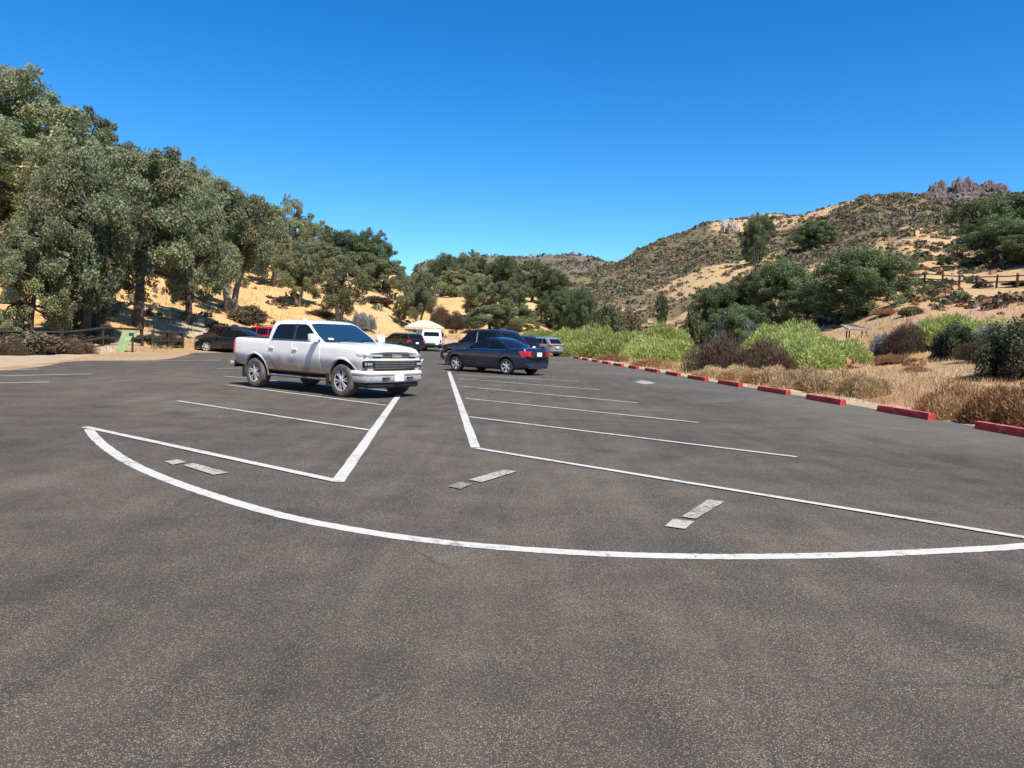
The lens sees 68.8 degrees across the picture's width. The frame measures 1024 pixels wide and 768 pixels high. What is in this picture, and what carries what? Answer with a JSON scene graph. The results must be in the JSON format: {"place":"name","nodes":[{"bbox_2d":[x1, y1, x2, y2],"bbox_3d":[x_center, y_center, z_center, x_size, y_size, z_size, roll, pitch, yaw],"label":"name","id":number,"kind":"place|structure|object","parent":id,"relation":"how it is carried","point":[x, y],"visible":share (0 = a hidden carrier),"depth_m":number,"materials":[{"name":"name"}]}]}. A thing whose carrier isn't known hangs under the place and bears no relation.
{"place":"outdoors","nodes":[
{"label":"outdoors","id":0,"kind":"place"},
{"bbox_2d":[0,320,457,366],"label":"gravel shoulder","id":1,"kind":"object","parent":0,"point":[8,360],"visible":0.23,"depth_m":39.00},
{"bbox_2d":[0,162,558,336],"bbox_3d":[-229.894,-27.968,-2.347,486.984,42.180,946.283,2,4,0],"label":"hillside","id":2,"kind":"structure","parent":0,"point":[448,303],"depth_m":91.34,"materials":[{"name":"beige soil"}]},
{"bbox_2d":[0,113,42,231],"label":"oak tree","id":3,"kind":"object","parent":2,"relation":"on","point":[15,148],"visible":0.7,"depth_m":60.78,"materials":[{"name":"green plant"}]},
{"bbox_2d":[0,135,98,256],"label":"oak tree","id":4,"kind":"object","parent":2,"relation":"on","point":[42,155],"visible":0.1,"depth_m":60.19,"materials":[{"name":"green plant"}]},
{"bbox_2d":[0,62,109,197],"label":"oak tree","id":5,"kind":"object","parent":2,"relation":"on","point":[63,118],"visible":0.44,"depth_m":75.77,"materials":[{"name":"green plant"}]},
{"bbox_2d":[48,105,118,147],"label":"oak tree","id":6,"kind":"object","parent":2,"relation":"on","point":[103,131],"visible":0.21,"depth_m":100.18,"materials":[{"name":"green plant"}]},
{"bbox_2d":[18,133,210,328],"bbox_3d":[-26.128,-10.155,50.980,9.638,13.292,10.486,2,4,5],"label":"oak tree","id":7,"kind":"object","parent":2,"relation":"on","point":[173,246],"visible":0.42,"depth_m":50.01,"materials":[{"name":"green plant"}]},
{"bbox_2d":[151,185,242,325],"bbox_3d":[-25.601,-10.274,60.492,7.992,11.957,7.451,3,4,24],"label":"oak tree","id":8,"kind":"object","parent":2,"relation":"on","point":[222,255],"visible":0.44,"depth_m":59.93,"materials":[{"name":"green plant"}]},
{"bbox_2d":[194,175,242,223],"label":"oak tree","id":9,"kind":"object","parent":2,"relation":"on","point":[212,184],"visible":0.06,"depth_m":107.29,"materials":[{"name":"green plant"}]},
{"bbox_2d":[196,182,288,313],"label":"oak tree","id":10,"kind":"object","parent":2,"relation":"on","point":[242,234],"visible":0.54,"depth_m":72.03,"materials":[{"name":"green plant"}]},
{"bbox_2d":[226,303,267,324],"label":"olive bush","id":11,"kind":"object","parent":2,"relation":"on","point":[256,315],"visible":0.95,"depth_m":70.94,"materials":[{"name":"green plant"}]},
{"bbox_2d":[251,223,302,285],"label":"oak tree","id":12,"kind":"object","parent":2,"relation":"on","point":[283,242],"visible":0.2,"depth_m":105.64,"materials":[{"name":"green plant"}]},
{"bbox_2d":[0,268,556,353],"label":"dry grass","id":13,"kind":"structure","parent":2,"relation":"on","point":[244,302],"depth_m":67.31,"materials":[{"name":"plant"}]},
{"bbox_2d":[1,265,574,323],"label":"hillside brush","id":14,"kind":"object","parent":2,"relation":"on","point":[183,314],"visible":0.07,"depth_m":88.03,"materials":[{"name":"green plant"}]},
{"bbox_2d":[276,193,318,257],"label":"oak tree","id":15,"kind":"object","parent":2,"relation":"on","point":[295,221],"visible":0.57,"depth_m":143.50,"materials":[{"name":"green plant"}]},
{"bbox_2d":[271,246,325,306],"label":"oak tree","id":16,"kind":"object","parent":2,"relation":"on","point":[299,269],"visible":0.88,"depth_m":91.69,"materials":[{"name":"green plant"}]},
{"bbox_2d":[70,272,533,333],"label":"hillside brush","id":17,"kind":"object","parent":2,"relation":"on","point":[151,313],"visible":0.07,"depth_m":71.44,"materials":[{"name":"green plant"}]},
{"bbox_2d":[291,217,332,251],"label":"oak tree","id":18,"kind":"object","parent":2,"relation":"on","point":[322,232],"visible":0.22,"depth_m":149.59,"materials":[{"name":"green plant"}]},
{"bbox_2d":[300,240,352,272],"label":"oak tree","id":19,"kind":"object","parent":2,"relation":"on","point":[331,253],"visible":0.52,"depth_m":121.38,"materials":[{"name":"green plant"}]},
{"bbox_2d":[308,258,372,321],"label":"oak tree","id":20,"kind":"object","parent":2,"relation":"on","point":[335,279],"visible":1,"depth_m":87.45,"materials":[{"name":"green plant"}]},
{"bbox_2d":[318,229,374,270],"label":"oak tree","id":21,"kind":"object","parent":2,"relation":"on","point":[348,246],"visible":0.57,"depth_m":152.29,"materials":[{"name":"green plant"}]},
{"bbox_2d":[342,251,386,276],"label":"oak tree","id":22,"kind":"object","parent":2,"relation":"on","point":[360,261],"visible":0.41,"depth_m":129.83,"materials":[{"name":"green plant"}]},
{"bbox_2d":[355,227,401,264],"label":"oak tree","id":23,"kind":"object","parent":2,"relation":"on","point":[379,244],"visible":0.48,"depth_m":159.04,"materials":[{"name":"green plant"}]},
{"bbox_2d":[354,258,413,294],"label":"oak tree","id":24,"kind":"object","parent":2,"relation":"on","point":[378,269],"visible":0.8,"depth_m":123.50,"materials":[{"name":"green plant"}]},
{"bbox_2d":[424,252,463,295],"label":"oak tree","id":25,"kind":"object","parent":2,"relation":"on","point":[446,263],"visible":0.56,"depth_m":171.25,"materials":[{"name":"green plant"}]},
{"bbox_2d":[436,310,468,328],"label":"brown bush","id":26,"kind":"object","parent":2,"relation":"on","point":[451,321],"visible":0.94,"depth_m":110.24,"materials":[{"name":"brown plant"}]},
{"bbox_2d":[439,269,473,297],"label":"oak tree","id":27,"kind":"object","parent":2,"relation":"on","point":[456,278],"visible":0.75,"depth_m":162.13,"materials":[{"name":"green plant"}]},
{"bbox_2d":[454,249,495,285],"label":"oak tree","id":28,"kind":"object","parent":2,"relation":"on","point":[477,263],"visible":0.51,"depth_m":186.16,"materials":[{"name":"green plant"}]},
{"bbox_2d":[458,272,497,315],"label":"oak tree","id":29,"kind":"object","parent":2,"relation":"on","point":[475,294],"visible":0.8,"depth_m":120.02,"materials":[{"name":"green plant"}]},
{"bbox_2d":[463,303,527,329],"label":"oak tree","id":30,"kind":"object","parent":2,"relation":"on","point":[497,313],"visible":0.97,"depth_m":105.91,"materials":[{"name":"green plant"}]},
{"bbox_2d":[484,255,523,294],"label":"oak tree","id":31,"kind":"object","parent":2,"relation":"on","point":[501,268],"visible":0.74,"depth_m":181.71,"materials":[{"name":"green plant"}]},
{"bbox_2d":[486,278,530,323],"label":"oak tree","id":32,"kind":"object","parent":2,"relation":"on","point":[516,293],"visible":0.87,"depth_m":118.04,"materials":[{"name":"green plant"}]},
{"bbox_2d":[502,306,545,331],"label":"oak tree","id":33,"kind":"object","parent":2,"relation":"on","point":[526,313],"visible":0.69,"depth_m":110.58,"materials":[{"name":"green plant"}]},
{"bbox_2d":[509,258,551,300],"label":"oak tree","id":34,"kind":"object","parent":2,"relation":"on","point":[518,277],"visible":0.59,"depth_m":161.94,"materials":[{"name":"green plant"}]},
{"bbox_2d":[531,290,563,327],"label":"oak tree","id":35,"kind":"object","parent":2,"relation":"on","point":[544,302],"visible":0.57,"depth_m":122.38,"materials":[{"name":"green plant"}]},
{"bbox_2d":[529,268,573,298],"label":"oak tree","id":36,"kind":"object","parent":2,"relation":"on","point":[556,279],"visible":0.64,"depth_m":157.43,"materials":[{"name":"green plant"}]},
{"bbox_2d":[548,286,574,331],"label":"oak tree","id":37,"kind":"object","parent":2,"relation":"on","point":[556,316],"visible":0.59,"depth_m":120.13,"materials":[{"name":"green plant"}]},
{"bbox_2d":[410,255,603,278],"bbox_3d":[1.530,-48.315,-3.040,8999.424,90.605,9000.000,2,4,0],"label":"hills","id":38,"kind":"structure","parent":0,"point":[542,258],"depth_m":767.43,"materials":[{"name":"green plant"}]},
{"bbox_2d":[410,251,607,281],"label":"chaparral","id":39,"kind":"object","parent":38,"relation":"on","point":[575,260],"visible":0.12,"depth_m":758.83,"materials":[{"name":"green plant"}]},
{"bbox_2d":[0,348,1023,767],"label":"parking lot","id":40,"kind":"structure","parent":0,"point":[212,560],"depth_m":4.97,"materials":[{"name":"grey asphalt"}]},
{"bbox_2d":[194,329,269,350],"bbox_3d":[-17.960,-2.812,48.416,5.128,1.544,2.155,2,4,6],"label":"sedan car","id":41,"kind":"object","parent":40,"relation":"on","point":[224,340],"visible":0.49,"depth_m":47.61,"materials":[{"name":"black paint"}]},
{"bbox_2d":[230,319,421,396],"bbox_3d":[-5.045,-0.786,19.940,5.970,1.901,2.440,5,5,38],"label":"pickup truck","id":42,"kind":"object","parent":40,"relation":"on","point":[344,359],"visible":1,"depth_m":18.83,"materials":[{"name":"white paint"}]},
{"bbox_2d":[385,332,424,351],"bbox_3d":[-9.777,-3.692,65.321,4.894,1.700,2.238,5,5,45],"label":"crossover car","id":43,"kind":"object","parent":40,"relation":"on","point":[415,341],"visible":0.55,"depth_m":63.88,"materials":[{"name":"black paint"}]},
{"bbox_2d":[421,329,446,350],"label":"camper van","id":44,"kind":"object","parent":40,"relation":"on","point":[433,338],"visible":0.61,"depth_m":69.62,"materials":[{"name":"white paint"}]},
{"bbox_2d":[440,329,529,360],"bbox_3d":[-1.502,-1.867,38.761,4.796,1.940,2.289,4,4,36],"label":"offroad truck","id":45,"kind":"object","parent":40,"relation":"on","point":[471,337],"visible":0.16,"depth_m":37.99,"materials":[{"name":"black paint"}]},
{"bbox_2d":[443,337,549,374],"bbox_3d":[-0.784,-1.284,32.761,5.039,1.558,2.175,5,5,39],"label":"sedan car","id":46,"kind":"object","parent":40,"relation":"on","point":[506,356],"visible":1,"depth_m":31.69,"materials":[{"name":"blue paint"}]},
{"bbox_2d":[536,336,563,355],"bbox_3d":[2.401,-3.395,66.560,2.182,1.750,4.644,-2,5,-43],"label":"crossover car","id":47,"kind":"object","parent":40,"relation":"on","point":[553,345],"visible":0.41,"depth_m":64.97,"materials":[{"name":"silver metal"}]},
{"bbox_2d":[877,405,935,419],"bbox_3d":[9.444,0.670,17.968,0.204,0.169,2.000,1,4,-6],"label":"wheel stop","id":48,"kind":"object","parent":40,"relation":"on","point":[908,412],"visible":1,"depth_m":17.75,"materials":[{"name":"red paint"}]},
{"bbox_2d":[974,421,1023,436],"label":"wheel stop","id":49,"kind":"object","parent":40,"relation":"on","point":[1002,429],"visible":1,"depth_m":14.69,"materials":[{"name":"red paint"}]},
{"bbox_2d":[0,324,1023,407],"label":"ground","id":50,"kind":"structure","parent":0,"point":[156,354],"depth_m":33.94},
{"bbox_2d":[0,337,35,355],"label":"brown bush","id":51,"kind":"object","parent":50,"relation":"on","point":[14,349],"visible":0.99,"depth_m":32.09,"materials":[{"name":"brown plant"}]},
{"bbox_2d":[5,329,69,354],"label":"bush","id":52,"kind":"object","parent":50,"relation":"on","point":[39,343],"visible":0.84,"depth_m":33.23,"materials":[{"name":"green plant"}]},
{"bbox_2d":[0,227,81,337],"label":"oak tree","id":53,"kind":"object","parent":50,"relation":"on","point":[14,264],"visible":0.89,"depth_m":38.47,"materials":[{"name":"green plant"}]},
{"bbox_2d":[0,325,143,345],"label":"rail fence","id":54,"kind":"object","parent":50,"relation":"on","point":[61,332],"visible":0.59,"depth_m":38.40,"materials":[{"name":"brown wood"}]},
{"bbox_2d":[0,147,156,335],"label":"oak tree","id":55,"kind":"object","parent":50,"relation":"on","point":[99,245],"visible":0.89,"depth_m":39.82,"materials":[{"name":"green plant"}]},
{"bbox_2d":[60,336,99,354],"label":"brown bush","id":56,"kind":"object","parent":50,"relation":"on","point":[77,347],"visible":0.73,"depth_m":35.10,"materials":[{"name":"brown plant"}]},
{"bbox_2d":[40,272,128,330],"bbox_3d":[-25.700,-5.012,44.834,4.362,3.902,4.396,3,4,19],"label":"oak tree","id":57,"kind":"object","parent":50,"relation":"on","point":[99,319],"visible":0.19,"depth_m":45.00,"materials":[{"name":"green plant"}]},
{"bbox_2d":[396,267,443,333],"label":"oak tree","id":58,"kind":"object","parent":50,"relation":"on","point":[416,300],"visible":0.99,"depth_m":103.43,"materials":[{"name":"green plant"}]},
{"bbox_2d":[558,339,593,357],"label":"willow bush","id":59,"kind":"object","parent":50,"relation":"on","point":[576,348],"visible":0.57,"depth_m":65.99,"materials":[{"name":"green plant"}]},
{"bbox_2d":[559,284,598,331],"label":"oak tree","id":60,"kind":"object","parent":50,"relation":"on","point":[580,305],"visible":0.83,"depth_m":115.84,"materials":[{"name":"green plant"}]},
{"bbox_2d":[564,322,625,342],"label":"willow bush","id":61,"kind":"object","parent":50,"relation":"on","point":[585,332],"visible":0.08,"depth_m":76.00,"materials":[{"name":"green plant"}]},
{"bbox_2d":[590,302,625,333],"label":"olive bush","id":62,"kind":"object","parent":50,"relation":"on","point":[605,315],"visible":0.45,"depth_m":105.86,"materials":[{"name":"green plant"}]},
{"bbox_2d":[585,329,648,358],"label":"willow bush","id":63,"kind":"object","parent":50,"relation":"on","point":[602,344],"visible":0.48,"depth_m":63.49,"materials":[{"name":"green plant"}]},
{"bbox_2d":[618,332,702,362],"bbox_3d":[12.136,-2.924,60.996,7.081,2.595,6.643,2,4,7],"label":"willow bush","id":64,"kind":"object","parent":50,"relation":"on","point":[662,348],"visible":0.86,"depth_m":59.21,"materials":[{"name":"green plant"}]},
{"bbox_2d":[630,321,693,348],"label":"willow bush","id":65,"kind":"object","parent":50,"relation":"on","point":[668,331],"visible":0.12,"depth_m":74.85,"materials":[{"name":"green plant"}]},
{"bbox_2d":[679,307,707,347],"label":"olive bush","id":66,"kind":"object","parent":50,"relation":"on","point":[692,321],"visible":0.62,"depth_m":80.86,"materials":[{"name":"green plant"}]},
{"bbox_2d":[679,329,746,372],"bbox_3d":[10.799,-1.618,38.539,3.714,2.553,3.548,5,5,40],"label":"brown bush","id":67,"kind":"object","parent":50,"relation":"on","point":[715,354],"visible":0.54,"depth_m":38.05,"materials":[{"name":"brown plant"}]},
{"bbox_2d":[698,302,770,344],"bbox_3d":[17.886,-4.149,59.118,5.058,4.640,4.991,5,5,45],"label":"shaded shrub","id":68,"kind":"object","parent":50,"relation":"on","point":[736,318],"visible":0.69,"depth_m":58.33,"materials":[{"name":"green plant"}]},
{"bbox_2d":[715,363,760,381],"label":"grass tussock","id":69,"kind":"object","parent":50,"relation":"on","point":[731,373],"depth_m":31.64,"materials":[{"name":"beige plant"}]},
{"bbox_2d":[739,363,785,384],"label":"grass tussock","id":70,"kind":"object","parent":50,"relation":"on","point":[760,376],"depth_m":29.46,"materials":[{"name":"beige plant"}]},
{"bbox_2d":[731,331,798,370],"bbox_3d":[12.338,-1.417,36.524,3.262,2.310,3.224,1,4,-15],"label":"brown bush","id":71,"kind":"object","parent":50,"relation":"on","point":[764,353],"visible":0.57,"depth_m":35.85,"materials":[{"name":"brown plant"}]},
{"bbox_2d":[738,324,824,351],"bbox_3d":[16.214,-2.202,44.901,6.140,2.811,5.760,4,4,29],"label":"willow bush","id":72,"kind":"object","parent":50,"relation":"on","point":[784,339],"visible":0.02,"depth_m":44.48,"materials":[{"name":"green plant"}]},
{"bbox_2d":[752,317,824,341],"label":"willow bush","id":73,"kind":"object","parent":50,"relation":"on","point":[766,328],"visible":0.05,"depth_m":55.15,"materials":[{"name":"green plant"}]},
{"bbox_2d":[766,364,823,390],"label":"grass tussock","id":74,"kind":"object","parent":50,"relation":"on","point":[795,379],"depth_m":27.23,"materials":[{"name":"beige plant"}]},
{"bbox_2d":[613,301,1023,408],"bbox_3d":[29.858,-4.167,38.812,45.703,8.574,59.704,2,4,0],"label":"dry grass","id":75,"kind":"structure","parent":50,"relation":"on","point":[890,374],"depth_m":31.25,"materials":[{"name":"plant"}]},
{"bbox_2d":[777,334,874,369],"bbox_3d":[16.865,-1.710,40.599,5.357,2.022,5.680,1,4,-20],"label":"willow bush","id":76,"kind":"object","parent":50,"relation":"on","point":[826,353],"visible":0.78,"depth_m":39.05,"materials":[{"name":"green plant"}]},
{"bbox_2d":[800,367,852,395],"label":"grass tussock","id":77,"kind":"object","parent":50,"relation":"on","point":[830,380],"depth_m":24.90,"materials":[{"name":"beige plant"}]},
{"bbox_2d":[836,369,892,397],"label":"grass tussock","id":78,"kind":"object","parent":50,"relation":"on","point":[860,384],"depth_m":23.67,"materials":[{"name":"beige plant"}]},
{"bbox_2d":[880,318,931,353],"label":"brown bush","id":79,"kind":"object","parent":50,"relation":"on","point":[902,341],"visible":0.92,"depth_m":40.17,"materials":[{"name":"brown plant"}]},
{"bbox_2d":[912,379,995,420],"bbox_3d":[10.547,0.384,17.715,2.192,1.041,2.023,1,4,-14],"label":"rust bush","id":80,"kind":"object","parent":50,"relation":"on","point":[944,403],"visible":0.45,"depth_m":17.36,"materials":[{"name":"brown plant"}]},
{"bbox_2d":[928,321,982,359],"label":"dark bush","id":81,"kind":"object","parent":50,"relation":"on","point":[949,338],"visible":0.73,"depth_m":35.72,"materials":[{"name":"green plant"}]},
{"bbox_2d":[951,334,987,361],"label":"brown bush","id":82,"kind":"object","parent":50,"relation":"on","point":[969,348],"visible":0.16,"depth_m":32.18,"materials":[{"name":"brown plant"}]},
{"bbox_2d":[955,380,1023,427],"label":"rust bush","id":83,"kind":"object","parent":50,"relation":"on","point":[1003,405],"visible":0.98,"depth_m":16.15,"materials":[{"name":"brown plant"}]},
{"bbox_2d":[972,315,1023,380],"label":"dark bush","id":84,"kind":"object","parent":50,"relation":"on","point":[1001,352],"visible":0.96,"depth_m":26.21,"materials":[{"name":"green plant"}]},
{"bbox_2d":[0,0,1023,276],"label":"sky","id":85,"kind":"structure","parent":0,"point":[605,129],"materials":[{"name":"blue"}]},
{"bbox_2d":[447,196,1023,354],"bbox_3d":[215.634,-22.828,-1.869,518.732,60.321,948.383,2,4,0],"label":"hill","id":86,"kind":"structure","parent":0,"point":[678,312],"depth_m":161.89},
{"bbox_2d":[687,282,746,328],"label":"oak tree","id":87,"kind":"object","parent":86,"relation":"on","point":[708,300],"visible":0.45,"depth_m":93.20,"materials":[{"name":"green plant"}]},
{"bbox_2d":[710,272,774,327],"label":"oak tree","id":88,"kind":"object","parent":86,"relation":"on","point":[728,295],"visible":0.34,"depth_m":90.01,"materials":[{"name":"green plant"}]},
{"bbox_2d":[738,212,776,263],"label":"oak tree","id":89,"kind":"object","parent":86,"relation":"on","point":[754,228],"visible":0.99,"depth_m":187.62,"materials":[{"name":"green plant"}]},
{"bbox_2d":[744,257,814,323],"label":"oak tree","id":90,"kind":"object","parent":86,"relation":"on","point":[786,279],"visible":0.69,"depth_m":84.98,"materials":[{"name":"green plant"}]},
{"bbox_2d":[573,193,1010,332],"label":"hill scrub","id":91,"kind":"object","parent":86,"relation":"on","point":[819,258],"visible":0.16,"depth_m":192.71,"materials":[{"name":"green plant"}]},
{"bbox_2d":[573,191,1023,322],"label":"chaparral","id":92,"kind":"object","parent":86,"relation":"on","point":[883,201],"visible":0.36,"depth_m":206.11,"materials":[{"name":"green plant"}]},
{"bbox_2d":[777,280,841,313],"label":"oak tree","id":93,"kind":"object","parent":86,"relation":"on","point":[794,295],"visible":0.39,"depth_m":79.33,"materials":[{"name":"green plant"}]},
{"bbox_2d":[787,220,839,248],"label":"oak tree","id":94,"kind":"object","parent":86,"relation":"on","point":[812,231],"visible":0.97,"depth_m":182.09,"materials":[{"name":"green plant"}]},
{"bbox_2d":[643,239,1023,369],"bbox_3d":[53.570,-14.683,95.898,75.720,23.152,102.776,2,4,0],"label":"slope brush","id":95,"kind":"object","parent":86,"relation":"on","point":[999,301],"visible":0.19,"depth_m":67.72,"materials":[{"name":"green plant"}]},
{"bbox_2d":[795,243,933,319],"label":"oak tree","id":96,"kind":"object","parent":86,"relation":"on","point":[857,272],"visible":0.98,"depth_m":66.76,"materials":[{"name":"green plant"}]},
{"bbox_2d":[912,311,983,347],"bbox_3d":[23.787,-2.908,40.440,4.247,2.177,4.006,4,4,28],"label":"willow bush","id":97,"kind":"object","parent":86,"relation":"on","point":[931,327],"visible":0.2,"depth_m":39.92,"materials":[{"name":"green plant"}]},
{"bbox_2d":[907,272,1023,287],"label":"rail fence","id":98,"kind":"object","parent":86,"relation":"on","point":[977,277],"visible":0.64,"depth_m":71.02,"materials":[{"name":"brown wood"}]},
{"bbox_2d":[927,176,1010,200],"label":"rock outcrop","id":99,"kind":"object","parent":86,"relation":"on","point":[967,188],"visible":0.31,"depth_m":244.54,"materials":[{"name":"grey stone"}]},
{"bbox_2d":[941,217,1023,264],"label":"oak tree","id":100,"kind":"object","parent":86,"relation":"on","point":[994,233],"visible":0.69,"depth_m":92.06,"materials":[{"name":"green plant"}]},
{"bbox_2d":[941,194,1023,254],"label":"oak tree","id":101,"kind":"object","parent":86,"relation":"on","point":[955,215],"visible":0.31,"depth_m":110.39,"materials":[{"name":"green plant"}]},
{"bbox_2d":[986,191,1023,229],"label":"oak tree","id":102,"kind":"object","parent":86,"relation":"on","point":[1005,207],"visible":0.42,"depth_m":103.98,"materials":[{"name":"green plant"}]},
{"bbox_2d":[995,232,1023,262],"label":"oak tree","id":103,"kind":"object","parent":86,"relation":"on","point":[1016,247],"visible":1,"depth_m":85.98,"materials":[{"name":"green plant"}]},
{"bbox_2d":[580,357,974,425],"bbox_3d":[9.872,0.380,24.152,1.687,0.070,90.000,1,4,-6],"label":"gravel shoulder","id":104,"kind":"object","parent":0,"point":[866,404],"visible":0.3,"depth_m":23.39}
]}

